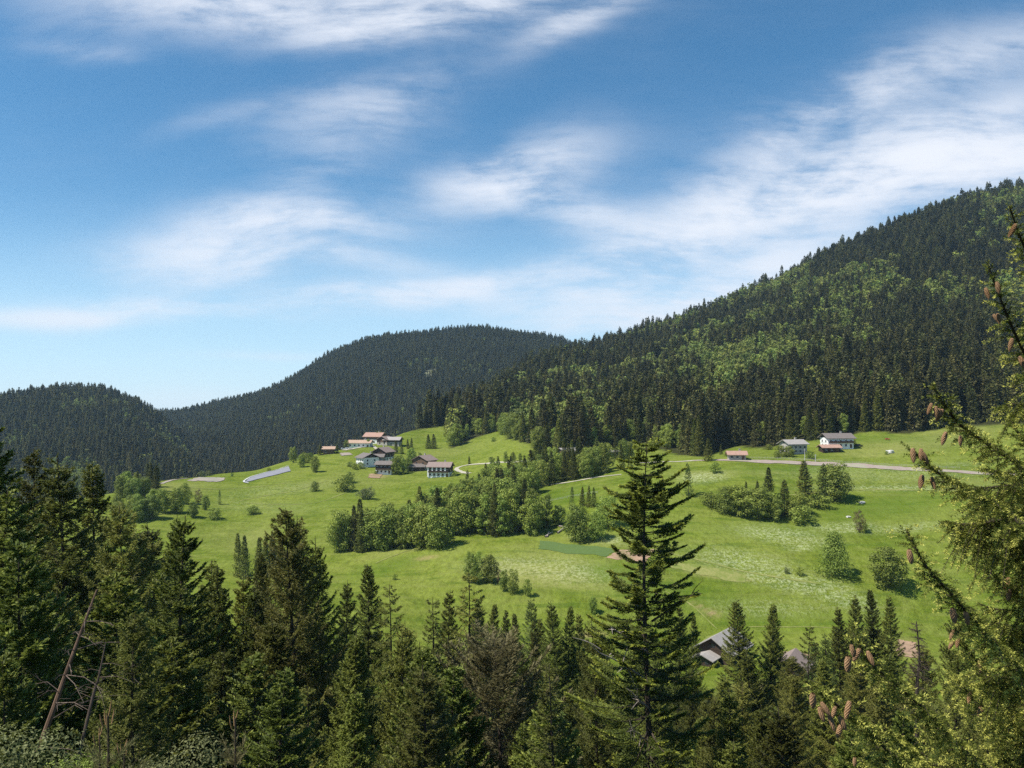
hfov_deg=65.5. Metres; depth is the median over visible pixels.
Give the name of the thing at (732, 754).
spruce tree
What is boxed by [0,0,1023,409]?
sky
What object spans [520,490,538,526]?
broadleaf tree
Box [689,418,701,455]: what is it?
spruce tree
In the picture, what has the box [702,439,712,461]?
spruce tree
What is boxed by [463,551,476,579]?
broadleaf tree
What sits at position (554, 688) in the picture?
spruce tree
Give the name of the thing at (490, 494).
broadleaf tree
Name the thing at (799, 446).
farmhouse
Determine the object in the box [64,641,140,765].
dead tree
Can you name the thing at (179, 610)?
fir tree
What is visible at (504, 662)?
tree
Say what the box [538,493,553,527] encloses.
broadleaf tree
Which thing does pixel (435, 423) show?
spruce tree
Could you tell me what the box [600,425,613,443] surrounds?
broadleaf tree
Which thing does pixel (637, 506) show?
fir tree
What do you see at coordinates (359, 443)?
farmhouse
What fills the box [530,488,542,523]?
broadleaf tree
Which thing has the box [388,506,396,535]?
broadleaf tree
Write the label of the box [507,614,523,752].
spruce tree
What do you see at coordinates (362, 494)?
shrub
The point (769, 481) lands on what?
spruce tree
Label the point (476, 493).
broadleaf tree
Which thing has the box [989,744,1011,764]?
spruce tree
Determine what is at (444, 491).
broadleaf tree
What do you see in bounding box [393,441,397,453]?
spruce tree
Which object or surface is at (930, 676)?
spruce tree
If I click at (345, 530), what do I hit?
broadleaf tree
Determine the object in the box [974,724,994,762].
spruce tree
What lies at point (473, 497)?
broadleaf tree
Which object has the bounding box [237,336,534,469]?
mountain
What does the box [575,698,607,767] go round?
spruce tree
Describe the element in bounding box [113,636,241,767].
fir tree
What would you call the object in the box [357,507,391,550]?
broadleaf tree
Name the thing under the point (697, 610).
foot track
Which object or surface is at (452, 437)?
broadleaf tree
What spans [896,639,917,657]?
bare ground
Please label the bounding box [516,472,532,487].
broadleaf tree
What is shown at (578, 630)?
spruce tree
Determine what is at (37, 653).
fir tree
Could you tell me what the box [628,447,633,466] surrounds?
spruce tree
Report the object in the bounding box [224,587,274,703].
spruce tree
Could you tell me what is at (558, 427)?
spruce tree
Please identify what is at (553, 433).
broadleaf tree
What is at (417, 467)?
barn
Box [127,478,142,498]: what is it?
broadleaf tree
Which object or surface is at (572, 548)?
crop field
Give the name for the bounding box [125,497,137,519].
broadleaf tree
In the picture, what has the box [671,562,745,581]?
dry strip
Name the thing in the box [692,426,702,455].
spruce tree
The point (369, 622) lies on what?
spruce tree
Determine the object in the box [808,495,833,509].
shrub
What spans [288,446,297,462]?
broadleaf tree
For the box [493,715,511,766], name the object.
spruce tree
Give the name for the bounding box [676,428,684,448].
broadleaf tree
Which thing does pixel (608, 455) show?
broadleaf tree
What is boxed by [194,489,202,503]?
broadleaf tree
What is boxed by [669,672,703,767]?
spruce tree
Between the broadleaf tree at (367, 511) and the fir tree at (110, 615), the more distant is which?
the broadleaf tree at (367, 511)
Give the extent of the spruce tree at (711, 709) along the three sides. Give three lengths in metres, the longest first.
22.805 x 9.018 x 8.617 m
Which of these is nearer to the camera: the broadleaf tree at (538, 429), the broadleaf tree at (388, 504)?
the broadleaf tree at (388, 504)
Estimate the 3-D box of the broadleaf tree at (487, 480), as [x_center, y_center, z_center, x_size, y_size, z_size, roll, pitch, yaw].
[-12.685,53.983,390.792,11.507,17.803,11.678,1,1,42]
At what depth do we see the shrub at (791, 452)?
440.52 m
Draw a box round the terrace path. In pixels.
[540,474,620,485]
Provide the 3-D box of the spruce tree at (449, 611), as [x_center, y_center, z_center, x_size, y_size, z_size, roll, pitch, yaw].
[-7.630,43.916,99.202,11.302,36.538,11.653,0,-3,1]
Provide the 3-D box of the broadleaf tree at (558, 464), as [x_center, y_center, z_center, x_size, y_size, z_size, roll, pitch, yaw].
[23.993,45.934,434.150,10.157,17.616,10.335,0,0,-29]
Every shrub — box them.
[206,508,221,519]
[245,505,261,514]
[302,453,310,462]
[309,481,319,491]
[330,475,355,491]
[346,471,354,482]
[351,463,357,469]
[355,488,368,498]
[357,462,365,468]
[363,486,375,498]
[699,492,720,507]
[709,462,720,471]
[764,444,772,449]
[774,444,787,456]
[784,446,795,456]
[787,504,816,523]
[795,567,803,575]
[805,451,814,458]
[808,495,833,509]
[858,522,867,532]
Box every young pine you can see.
[72,727,116,767]
[80,700,151,767]
[117,740,147,767]
[217,711,275,767]
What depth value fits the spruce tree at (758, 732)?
40.98 m
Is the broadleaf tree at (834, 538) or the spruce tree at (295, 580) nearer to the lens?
the spruce tree at (295, 580)
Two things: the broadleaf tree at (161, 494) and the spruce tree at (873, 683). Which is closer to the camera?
the spruce tree at (873, 683)
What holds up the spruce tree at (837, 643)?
on the ground at (745, 544)
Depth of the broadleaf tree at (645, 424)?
573.83 m
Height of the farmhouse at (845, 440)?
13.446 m
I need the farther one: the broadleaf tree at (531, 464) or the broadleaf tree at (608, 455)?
the broadleaf tree at (608, 455)
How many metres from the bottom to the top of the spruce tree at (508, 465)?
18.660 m
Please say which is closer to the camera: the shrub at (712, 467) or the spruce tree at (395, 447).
the shrub at (712, 467)
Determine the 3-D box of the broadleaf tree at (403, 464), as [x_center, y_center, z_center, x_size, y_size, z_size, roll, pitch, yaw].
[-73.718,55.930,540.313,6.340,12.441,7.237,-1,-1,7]
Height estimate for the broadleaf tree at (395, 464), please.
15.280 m
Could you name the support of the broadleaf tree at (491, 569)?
on the ground at (745, 544)
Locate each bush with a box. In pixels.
[0,709,98,767]
[35,734,121,767]
[136,710,233,767]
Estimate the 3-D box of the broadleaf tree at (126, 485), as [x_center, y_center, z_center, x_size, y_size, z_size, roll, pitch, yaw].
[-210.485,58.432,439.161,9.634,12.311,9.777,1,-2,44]
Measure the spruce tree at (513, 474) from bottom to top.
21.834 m
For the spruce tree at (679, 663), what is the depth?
135.58 m
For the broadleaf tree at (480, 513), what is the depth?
344.10 m
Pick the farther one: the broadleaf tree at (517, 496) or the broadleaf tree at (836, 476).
the broadleaf tree at (836, 476)
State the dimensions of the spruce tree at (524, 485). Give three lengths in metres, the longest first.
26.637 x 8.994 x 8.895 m
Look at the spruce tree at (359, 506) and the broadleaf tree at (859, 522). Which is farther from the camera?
the spruce tree at (359, 506)
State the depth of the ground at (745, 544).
331.00 m
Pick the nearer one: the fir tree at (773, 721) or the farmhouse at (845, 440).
the fir tree at (773, 721)
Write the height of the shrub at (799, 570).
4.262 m
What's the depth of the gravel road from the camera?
423.72 m
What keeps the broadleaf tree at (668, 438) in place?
on the ground at (745, 544)
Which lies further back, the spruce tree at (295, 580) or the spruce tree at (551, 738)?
the spruce tree at (295, 580)
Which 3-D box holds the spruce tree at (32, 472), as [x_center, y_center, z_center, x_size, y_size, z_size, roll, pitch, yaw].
[-36.507,26.806,61.470,12.932,43.898,12.581,-3,-3,34]
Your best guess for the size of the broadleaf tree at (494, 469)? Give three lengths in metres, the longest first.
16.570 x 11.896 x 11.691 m
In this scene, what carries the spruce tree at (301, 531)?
on the ground at (745, 544)
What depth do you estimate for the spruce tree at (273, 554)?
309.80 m
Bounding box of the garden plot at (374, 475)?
[368,474,381,477]
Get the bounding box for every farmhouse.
[348,439,373,448]
[354,451,380,466]
[362,431,386,443]
[372,445,395,460]
[411,453,437,469]
[426,460,454,477]
[776,437,809,453]
[817,431,856,448]
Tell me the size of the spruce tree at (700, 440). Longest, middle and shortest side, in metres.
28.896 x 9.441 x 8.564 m
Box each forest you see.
[0,381,238,503]
[153,323,572,473]
[415,176,1023,455]
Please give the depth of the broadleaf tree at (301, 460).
551.21 m
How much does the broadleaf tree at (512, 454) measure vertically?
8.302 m
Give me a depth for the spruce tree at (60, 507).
56.44 m
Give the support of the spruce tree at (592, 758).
on the ground at (745, 544)
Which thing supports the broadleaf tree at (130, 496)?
on the ground at (745, 544)
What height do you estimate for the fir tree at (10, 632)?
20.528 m
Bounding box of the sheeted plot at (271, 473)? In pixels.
[245,466,290,481]
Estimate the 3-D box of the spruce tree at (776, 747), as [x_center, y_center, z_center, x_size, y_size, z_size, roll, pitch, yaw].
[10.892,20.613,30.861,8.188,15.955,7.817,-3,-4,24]
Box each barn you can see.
[374,454,385,460]
[375,436,389,445]
[382,437,403,446]
[409,464,424,470]
[695,628,752,665]
[779,648,812,676]
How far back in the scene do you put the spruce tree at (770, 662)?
132.55 m
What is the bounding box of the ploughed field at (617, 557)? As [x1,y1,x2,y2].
[605,549,653,561]
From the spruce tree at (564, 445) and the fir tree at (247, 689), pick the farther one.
the spruce tree at (564, 445)
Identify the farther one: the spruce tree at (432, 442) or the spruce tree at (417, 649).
the spruce tree at (432, 442)
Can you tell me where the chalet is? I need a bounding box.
[374,459,394,474]
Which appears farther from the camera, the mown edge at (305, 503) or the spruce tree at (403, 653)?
the mown edge at (305, 503)
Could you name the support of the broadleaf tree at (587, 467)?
on the ground at (745, 544)
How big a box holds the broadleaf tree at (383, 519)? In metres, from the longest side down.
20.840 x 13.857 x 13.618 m
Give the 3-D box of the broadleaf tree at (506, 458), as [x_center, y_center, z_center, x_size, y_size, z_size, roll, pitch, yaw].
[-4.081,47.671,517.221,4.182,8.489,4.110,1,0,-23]
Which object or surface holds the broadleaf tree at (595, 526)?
on the ground at (745, 544)
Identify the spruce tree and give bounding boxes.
[0,486,71,765]
[6,448,81,670]
[20,453,114,740]
[27,588,102,726]
[58,461,131,670]
[59,618,124,739]
[66,502,174,723]
[66,611,207,767]
[103,529,190,706]
[131,525,209,687]
[145,463,150,478]
[147,462,153,486]
[150,518,201,687]
[151,464,160,489]
[184,559,241,694]
[185,649,249,765]
[194,563,243,731]
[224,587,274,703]
[228,571,259,675]
[231,533,244,577]
[234,507,378,767]
[235,565,283,665]
[237,535,253,578]
[237,552,273,657]
[247,518,340,747]
[250,614,331,767]
[252,537,263,573]
[262,539,270,575]
[266,538,279,572]
[290,685,331,767]
[296,536,370,766]
[316,444,322,454]
[316,633,385,767]
[327,580,375,734]
[329,691,380,767]
[332,565,389,733]
[348,505,358,550]
[352,499,363,545]
[352,509,367,552]
[365,630,416,767]
[367,584,413,738]
[373,623,423,760]
[374,663,468,767]
[375,666,403,754]
[383,642,437,751]
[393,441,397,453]
[416,486,422,502]
[417,598,446,672]
[425,434,431,448]
[431,433,437,448]
[431,588,465,686]
[432,407,438,426]
[433,487,445,539]
[437,399,444,424]
[440,404,445,424]
[441,572,495,767]
[443,414,449,435]
[455,418,462,444]
[462,600,492,720]
[470,664,508,767]
[481,408,488,433]
[484,604,508,734]
[486,487,503,537]
[492,405,498,429]
[492,469,499,490]
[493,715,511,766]
[499,468,503,480]
[501,610,517,698]
[502,711,528,765]
[507,459,510,469]
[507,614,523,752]
[510,464,517,482]
[517,412,525,441]
[517,478,532,532]
[521,455,527,472]
[526,662,577,767]
[527,449,532,465]
[527,621,548,706]
[531,619,552,691]
[532,665,572,738]
[533,442,538,460]
[535,601,586,731]
[537,443,541,456]
[540,450,547,483]
[541,423,550,451]
[542,675,560,712]
[544,445,550,479]
[547,451,557,484]
[551,418,567,447]
[556,606,583,728]
[559,451,568,480]
[559,687,589,766]
[561,438,569,470]
[564,443,572,475]
[566,621,629,767]
[567,449,579,480]
[569,612,590,736]
[570,440,573,457]
[573,438,579,469]
[573,631,624,758]
[575,436,581,454]
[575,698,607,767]
[578,486,584,506]
[584,485,590,506]
[589,487,597,507]
[599,442,609,473]
[603,421,611,444]
[612,437,619,458]
[617,443,625,469]
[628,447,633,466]
[631,655,677,767]
[635,414,644,442]
[636,721,661,767]
[666,607,700,729]
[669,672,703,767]
[671,719,686,767]
[681,615,708,723]
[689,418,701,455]
[690,688,713,765]
[691,697,737,767]
[692,415,705,455]
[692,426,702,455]
[698,674,755,764]
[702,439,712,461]
[705,689,755,767]
[710,598,776,725]
[717,738,747,767]
[723,681,760,767]
[734,650,775,757]
[738,703,785,767]
[750,603,799,749]
[753,655,824,762]
[754,704,811,767]
[762,467,774,496]
[765,620,796,757]
[771,675,825,767]
[779,480,792,516]
[784,406,797,439]
[791,460,817,506]
[796,624,823,764]
[800,203,1023,767]
[802,658,844,767]
[805,408,815,440]
[811,411,821,439]
[812,656,885,767]
[822,404,833,432]
[823,607,857,767]
[833,595,884,718]
[835,646,876,767]
[835,740,868,764]
[854,590,886,718]
[858,401,870,431]
[858,679,914,765]
[862,653,905,749]
[862,738,880,766]
[870,391,884,430]
[872,595,909,719]
[889,647,959,753]
[912,612,993,765]
[926,397,940,429]
[931,684,962,725]
[934,753,950,765]
[953,702,990,752]
[960,676,1014,758]
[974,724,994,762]
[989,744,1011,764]
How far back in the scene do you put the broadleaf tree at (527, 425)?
588.41 m
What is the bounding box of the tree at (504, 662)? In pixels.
[420,618,583,767]
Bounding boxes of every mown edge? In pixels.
[250,491,348,504]
[749,626,831,627]
[789,489,986,494]
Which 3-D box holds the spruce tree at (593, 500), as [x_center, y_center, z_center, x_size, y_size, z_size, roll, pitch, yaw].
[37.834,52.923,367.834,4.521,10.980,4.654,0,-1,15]
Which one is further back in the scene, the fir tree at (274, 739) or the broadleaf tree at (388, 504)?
the broadleaf tree at (388, 504)
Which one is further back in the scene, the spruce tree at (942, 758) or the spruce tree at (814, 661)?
the spruce tree at (814, 661)
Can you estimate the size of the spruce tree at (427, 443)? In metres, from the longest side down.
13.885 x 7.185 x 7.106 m
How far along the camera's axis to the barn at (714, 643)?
237.05 m
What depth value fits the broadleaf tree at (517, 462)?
440.31 m
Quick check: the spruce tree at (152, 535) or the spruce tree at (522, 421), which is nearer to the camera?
the spruce tree at (152, 535)
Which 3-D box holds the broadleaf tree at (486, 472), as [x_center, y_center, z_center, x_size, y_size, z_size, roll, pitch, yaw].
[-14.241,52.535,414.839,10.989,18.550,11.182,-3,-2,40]
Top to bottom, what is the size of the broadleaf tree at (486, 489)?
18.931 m
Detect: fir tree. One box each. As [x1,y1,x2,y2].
[0,425,85,765]
[0,538,106,767]
[0,627,73,767]
[0,650,72,767]
[52,571,213,765]
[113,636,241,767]
[139,695,182,767]
[142,514,230,767]
[203,651,322,767]
[236,695,275,765]
[237,666,320,767]
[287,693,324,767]
[325,628,384,767]
[370,646,464,767]
[383,691,473,767]
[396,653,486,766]
[401,665,497,767]
[492,651,542,753]
[508,697,582,767]
[508,722,537,767]
[564,436,717,767]
[608,707,661,767]
[612,642,675,757]
[613,665,679,767]
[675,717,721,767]
[751,706,797,765]
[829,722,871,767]
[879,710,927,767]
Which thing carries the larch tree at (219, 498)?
on the ground at (745, 544)
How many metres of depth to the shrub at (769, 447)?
478.00 m
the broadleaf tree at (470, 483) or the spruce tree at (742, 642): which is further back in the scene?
the broadleaf tree at (470, 483)
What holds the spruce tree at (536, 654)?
on the ground at (745, 544)
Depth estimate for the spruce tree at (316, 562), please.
61.58 m
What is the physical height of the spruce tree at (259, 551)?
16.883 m
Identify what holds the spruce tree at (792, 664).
on the ground at (745, 544)
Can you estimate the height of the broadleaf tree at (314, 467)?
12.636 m
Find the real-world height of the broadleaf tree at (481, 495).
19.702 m
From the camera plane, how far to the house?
604.16 m
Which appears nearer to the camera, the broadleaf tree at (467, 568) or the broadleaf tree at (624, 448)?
the broadleaf tree at (467, 568)
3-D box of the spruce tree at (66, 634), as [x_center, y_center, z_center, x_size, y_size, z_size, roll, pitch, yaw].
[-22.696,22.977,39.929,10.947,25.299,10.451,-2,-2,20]
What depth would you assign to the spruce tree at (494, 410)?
707.90 m
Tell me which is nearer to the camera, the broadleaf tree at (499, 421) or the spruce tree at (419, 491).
the spruce tree at (419, 491)
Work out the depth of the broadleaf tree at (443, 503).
347.93 m
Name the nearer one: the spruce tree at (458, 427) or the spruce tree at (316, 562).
the spruce tree at (316, 562)
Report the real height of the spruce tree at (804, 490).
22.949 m
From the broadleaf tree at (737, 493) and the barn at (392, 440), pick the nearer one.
the broadleaf tree at (737, 493)
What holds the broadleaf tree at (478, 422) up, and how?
on the ground at (745, 544)
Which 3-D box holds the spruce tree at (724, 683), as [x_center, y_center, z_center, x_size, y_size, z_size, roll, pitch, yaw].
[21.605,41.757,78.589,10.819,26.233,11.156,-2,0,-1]
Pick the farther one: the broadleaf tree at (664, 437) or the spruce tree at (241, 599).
the broadleaf tree at (664, 437)
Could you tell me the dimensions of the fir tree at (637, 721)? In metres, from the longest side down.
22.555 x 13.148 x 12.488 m
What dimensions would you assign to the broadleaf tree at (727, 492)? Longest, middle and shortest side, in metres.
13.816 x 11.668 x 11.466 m
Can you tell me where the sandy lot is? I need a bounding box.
[188,477,224,481]
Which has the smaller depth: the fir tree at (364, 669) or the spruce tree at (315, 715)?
the spruce tree at (315, 715)
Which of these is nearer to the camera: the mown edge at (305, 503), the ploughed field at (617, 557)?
the ploughed field at (617, 557)
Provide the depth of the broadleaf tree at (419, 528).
336.02 m
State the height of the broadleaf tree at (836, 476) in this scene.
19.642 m
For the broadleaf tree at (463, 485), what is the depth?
374.88 m
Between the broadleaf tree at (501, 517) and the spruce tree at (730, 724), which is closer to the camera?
the spruce tree at (730, 724)
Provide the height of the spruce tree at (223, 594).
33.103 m
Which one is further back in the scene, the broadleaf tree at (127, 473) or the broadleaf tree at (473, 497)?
the broadleaf tree at (127, 473)
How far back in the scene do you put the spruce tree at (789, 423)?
493.13 m
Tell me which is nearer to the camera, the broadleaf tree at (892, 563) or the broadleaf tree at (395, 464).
the broadleaf tree at (892, 563)
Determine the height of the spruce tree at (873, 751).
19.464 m
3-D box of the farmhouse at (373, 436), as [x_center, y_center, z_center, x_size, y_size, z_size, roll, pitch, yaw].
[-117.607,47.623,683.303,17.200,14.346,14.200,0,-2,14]
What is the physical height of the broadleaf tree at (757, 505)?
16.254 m
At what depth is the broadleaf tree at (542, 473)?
425.06 m
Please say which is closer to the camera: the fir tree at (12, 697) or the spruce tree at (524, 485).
the fir tree at (12, 697)
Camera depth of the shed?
233.40 m
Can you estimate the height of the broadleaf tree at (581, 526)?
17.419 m
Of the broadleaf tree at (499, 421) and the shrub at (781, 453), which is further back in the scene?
the broadleaf tree at (499, 421)
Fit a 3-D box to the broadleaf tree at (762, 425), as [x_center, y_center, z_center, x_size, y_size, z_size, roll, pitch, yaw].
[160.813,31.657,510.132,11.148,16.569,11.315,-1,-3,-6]
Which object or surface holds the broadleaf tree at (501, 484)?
on the ground at (745, 544)
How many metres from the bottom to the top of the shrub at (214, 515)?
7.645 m
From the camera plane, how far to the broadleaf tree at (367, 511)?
345.00 m
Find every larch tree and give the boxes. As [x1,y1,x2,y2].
[217,490,221,504]
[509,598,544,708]
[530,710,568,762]
[569,487,574,507]
[682,462,693,495]
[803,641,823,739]
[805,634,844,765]
[816,463,830,501]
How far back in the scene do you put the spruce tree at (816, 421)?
487.37 m
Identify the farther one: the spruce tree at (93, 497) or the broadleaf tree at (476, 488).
the broadleaf tree at (476, 488)
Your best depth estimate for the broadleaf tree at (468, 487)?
360.69 m
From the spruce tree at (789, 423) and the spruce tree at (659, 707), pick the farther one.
the spruce tree at (789, 423)
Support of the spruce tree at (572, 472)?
on the ground at (745, 544)
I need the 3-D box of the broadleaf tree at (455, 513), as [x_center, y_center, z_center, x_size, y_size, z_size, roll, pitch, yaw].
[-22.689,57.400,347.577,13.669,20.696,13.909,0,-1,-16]
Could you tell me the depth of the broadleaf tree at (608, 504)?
339.19 m
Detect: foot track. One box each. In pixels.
[376,542,452,562]
[665,591,716,628]
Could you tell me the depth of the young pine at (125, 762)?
8.30 m
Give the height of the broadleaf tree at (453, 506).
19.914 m
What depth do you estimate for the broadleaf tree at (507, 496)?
344.34 m
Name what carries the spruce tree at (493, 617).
on the ground at (745, 544)
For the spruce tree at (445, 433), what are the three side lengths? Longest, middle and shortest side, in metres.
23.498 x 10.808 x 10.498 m
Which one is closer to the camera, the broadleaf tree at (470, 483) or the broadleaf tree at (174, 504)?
the broadleaf tree at (470, 483)
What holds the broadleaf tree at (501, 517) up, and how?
on the ground at (745, 544)
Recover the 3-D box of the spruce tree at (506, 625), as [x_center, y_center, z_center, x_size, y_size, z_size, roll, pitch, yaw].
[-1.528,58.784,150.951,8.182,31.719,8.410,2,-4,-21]
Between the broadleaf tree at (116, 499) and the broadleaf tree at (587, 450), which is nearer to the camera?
the broadleaf tree at (116, 499)
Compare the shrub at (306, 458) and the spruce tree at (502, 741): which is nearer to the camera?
the spruce tree at (502, 741)
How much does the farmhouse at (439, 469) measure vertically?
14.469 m
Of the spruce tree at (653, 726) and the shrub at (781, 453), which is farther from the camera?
the shrub at (781, 453)
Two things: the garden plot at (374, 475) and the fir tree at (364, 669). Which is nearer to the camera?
the fir tree at (364, 669)
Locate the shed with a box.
[691,650,720,666]
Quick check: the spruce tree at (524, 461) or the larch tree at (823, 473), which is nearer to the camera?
the larch tree at (823, 473)
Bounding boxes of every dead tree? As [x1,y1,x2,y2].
[22,589,115,765]
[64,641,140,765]
[894,621,934,743]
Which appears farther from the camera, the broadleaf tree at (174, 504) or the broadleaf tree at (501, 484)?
the broadleaf tree at (174, 504)
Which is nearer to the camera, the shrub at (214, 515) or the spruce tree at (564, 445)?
the shrub at (214, 515)
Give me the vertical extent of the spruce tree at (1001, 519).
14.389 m
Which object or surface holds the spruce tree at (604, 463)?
on the ground at (745, 544)
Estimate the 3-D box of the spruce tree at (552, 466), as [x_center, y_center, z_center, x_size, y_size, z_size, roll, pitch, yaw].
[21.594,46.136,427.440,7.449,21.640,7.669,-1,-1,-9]
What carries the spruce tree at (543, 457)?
on the ground at (745, 544)
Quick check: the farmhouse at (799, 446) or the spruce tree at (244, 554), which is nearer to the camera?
the spruce tree at (244, 554)
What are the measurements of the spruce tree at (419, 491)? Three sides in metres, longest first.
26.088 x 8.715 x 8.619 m
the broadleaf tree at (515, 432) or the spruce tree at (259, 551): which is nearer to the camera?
the spruce tree at (259, 551)
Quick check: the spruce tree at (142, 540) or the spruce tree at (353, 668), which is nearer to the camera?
the spruce tree at (353, 668)
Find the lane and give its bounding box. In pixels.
[454,461,516,472]
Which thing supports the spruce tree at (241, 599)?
on the ground at (745, 544)
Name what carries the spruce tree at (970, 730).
on the ground at (745, 544)
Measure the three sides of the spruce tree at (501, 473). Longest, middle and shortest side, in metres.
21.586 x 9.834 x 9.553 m
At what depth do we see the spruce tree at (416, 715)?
27.73 m
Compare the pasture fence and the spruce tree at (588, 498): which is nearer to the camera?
the spruce tree at (588, 498)
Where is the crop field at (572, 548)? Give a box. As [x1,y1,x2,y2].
[538,540,619,555]
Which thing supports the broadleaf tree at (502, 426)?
on the ground at (745, 544)
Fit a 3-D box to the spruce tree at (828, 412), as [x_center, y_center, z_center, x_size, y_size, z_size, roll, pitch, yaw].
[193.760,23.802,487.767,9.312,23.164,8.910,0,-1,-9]
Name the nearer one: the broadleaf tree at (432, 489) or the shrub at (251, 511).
the broadleaf tree at (432, 489)
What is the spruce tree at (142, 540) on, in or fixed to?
on the ground at (745, 544)
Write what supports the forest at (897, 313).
on the ground at (745, 544)
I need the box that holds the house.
[322,445,335,454]
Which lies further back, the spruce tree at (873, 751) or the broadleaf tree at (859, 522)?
the broadleaf tree at (859, 522)
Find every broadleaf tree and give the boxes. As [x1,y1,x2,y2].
[109,495,125,516]
[109,501,121,520]
[113,475,125,496]
[115,471,132,487]
[122,479,134,498]
[125,495,132,513]
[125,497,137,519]
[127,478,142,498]
[129,499,147,521]
[132,493,143,510]
[139,478,150,496]
[142,494,162,519]
[146,488,158,504]
[156,488,170,513]
[167,487,184,513]
[178,483,192,503]
[187,501,199,517]
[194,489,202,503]
[201,494,209,509]
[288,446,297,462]
[297,454,304,466]
[310,456,320,471]
[324,509,353,551]
[337,516,356,545]
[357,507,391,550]
[361,508,373,548]
[371,505,398,551]
[379,501,393,510]
[382,515,398,547]
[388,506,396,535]
[391,455,401,474]
[393,507,408,548]
[394,503,424,546]
[396,504,405,538]
[400,458,406,472]
[403,504,430,548]
[405,456,411,470]
[406,448,416,462]
[412,492,431,504]
[412,501,422,522]
[420,502,441,538]
[424,505,457,549]
[425,484,449,500]
[438,495,449,535]
[439,487,448,515]
[441,485,459,507]
[445,425,462,445]
[445,480,454,489]
[445,490,453,527]
[447,490,473,529]
[447,492,475,534]
[455,482,469,491]
[456,489,483,531]
[460,479,468,485]
[461,490,480,515]
[463,424,470,438]
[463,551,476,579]
[465,484,474,493]
[466,477,473,488]
[469,417,476,433]
[470,485,478,502]
[470,551,483,582]
[474,418,484,433]
[474,494,491,534]
[475,492,489,530]
[476,468,491,480]
[477,481,490,491]
[479,476,490,486]
[480,485,489,495]
[480,554,498,582]
[486,416,496,432]
[487,459,499,477]
[487,489,498,521]
[488,414,495,431]
[488,479,498,491]
[490,464,503,478]
[493,477,512,500]
[494,496,510,535]
[494,569,500,583]
[496,414,509,431]
[496,416,506,434]
[497,487,523,533]
[498,569,507,589]
[499,422,505,434]
[499,467,519,481]
[502,477,514,488]
[503,417,517,438]
[503,451,508,461]
[507,569,519,593]
[509,460,521,466]
[510,452,516,461]
[510,492,520,531]
[511,424,520,439]
[513,481,529,528]
[516,464,526,475]
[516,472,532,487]
[516,497,544,535]
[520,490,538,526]
[521,424,527,441]
[521,466,541,493]
[523,579,532,595]
[525,422,534,436]
[525,459,537,471]
[530,426,545,449]
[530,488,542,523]
[533,433,543,449]
[535,459,550,486]
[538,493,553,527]
[547,446,556,455]
[548,452,563,480]
[549,428,554,447]
[551,504,565,525]
[561,504,588,542]
[569,453,586,476]
[577,453,594,477]
[581,447,598,473]
[585,508,606,540]
[588,596,598,613]
[589,427,598,447]
[592,446,604,473]
[594,495,621,528]
[599,443,615,468]
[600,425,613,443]
[615,439,629,457]
[622,419,636,441]
[625,441,634,457]
[641,417,648,437]
[652,424,662,443]
[657,423,674,445]
[660,430,665,446]
[663,429,676,447]
[672,430,680,445]
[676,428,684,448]
[713,485,738,514]
[724,484,754,516]
[737,486,774,519]
[756,421,770,442]
[761,491,783,517]
[770,497,781,521]
[785,492,814,515]
[798,416,812,435]
[812,528,857,581]
[813,463,854,501]
[838,413,848,432]
[853,509,865,531]
[867,546,910,589]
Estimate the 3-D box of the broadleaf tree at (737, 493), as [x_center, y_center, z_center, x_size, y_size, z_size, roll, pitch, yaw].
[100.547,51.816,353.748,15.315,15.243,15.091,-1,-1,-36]
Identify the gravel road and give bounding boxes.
[693,459,1016,474]
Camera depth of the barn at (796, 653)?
226.27 m
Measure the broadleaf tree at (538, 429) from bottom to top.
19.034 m
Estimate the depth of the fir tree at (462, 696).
42.18 m
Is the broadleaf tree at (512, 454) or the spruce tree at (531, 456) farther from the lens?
the broadleaf tree at (512, 454)
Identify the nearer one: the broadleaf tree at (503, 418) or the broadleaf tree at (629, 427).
the broadleaf tree at (629, 427)
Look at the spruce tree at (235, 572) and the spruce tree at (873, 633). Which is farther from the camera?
the spruce tree at (235, 572)
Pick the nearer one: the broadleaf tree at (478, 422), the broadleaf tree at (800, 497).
the broadleaf tree at (800, 497)
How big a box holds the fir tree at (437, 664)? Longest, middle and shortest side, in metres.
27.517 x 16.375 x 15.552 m
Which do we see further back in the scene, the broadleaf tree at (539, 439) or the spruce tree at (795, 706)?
the broadleaf tree at (539, 439)
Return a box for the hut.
[725,449,747,459]
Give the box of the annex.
[816,444,842,452]
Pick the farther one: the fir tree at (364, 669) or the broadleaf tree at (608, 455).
the broadleaf tree at (608, 455)
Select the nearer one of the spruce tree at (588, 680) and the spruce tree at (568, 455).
the spruce tree at (588, 680)
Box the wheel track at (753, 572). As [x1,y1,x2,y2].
[656,549,820,583]
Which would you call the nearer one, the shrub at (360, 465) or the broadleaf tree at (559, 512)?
the broadleaf tree at (559, 512)
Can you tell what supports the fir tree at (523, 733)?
on the ground at (745, 544)
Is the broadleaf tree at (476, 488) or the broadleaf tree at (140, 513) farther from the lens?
the broadleaf tree at (140, 513)
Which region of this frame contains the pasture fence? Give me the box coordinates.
[777,457,952,467]
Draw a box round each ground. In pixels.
[1,404,1023,757]
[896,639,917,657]
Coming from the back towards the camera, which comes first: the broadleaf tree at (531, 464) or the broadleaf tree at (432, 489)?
the broadleaf tree at (531, 464)
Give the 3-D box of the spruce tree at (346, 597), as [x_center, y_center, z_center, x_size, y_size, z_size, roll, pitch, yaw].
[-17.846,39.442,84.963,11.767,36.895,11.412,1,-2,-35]

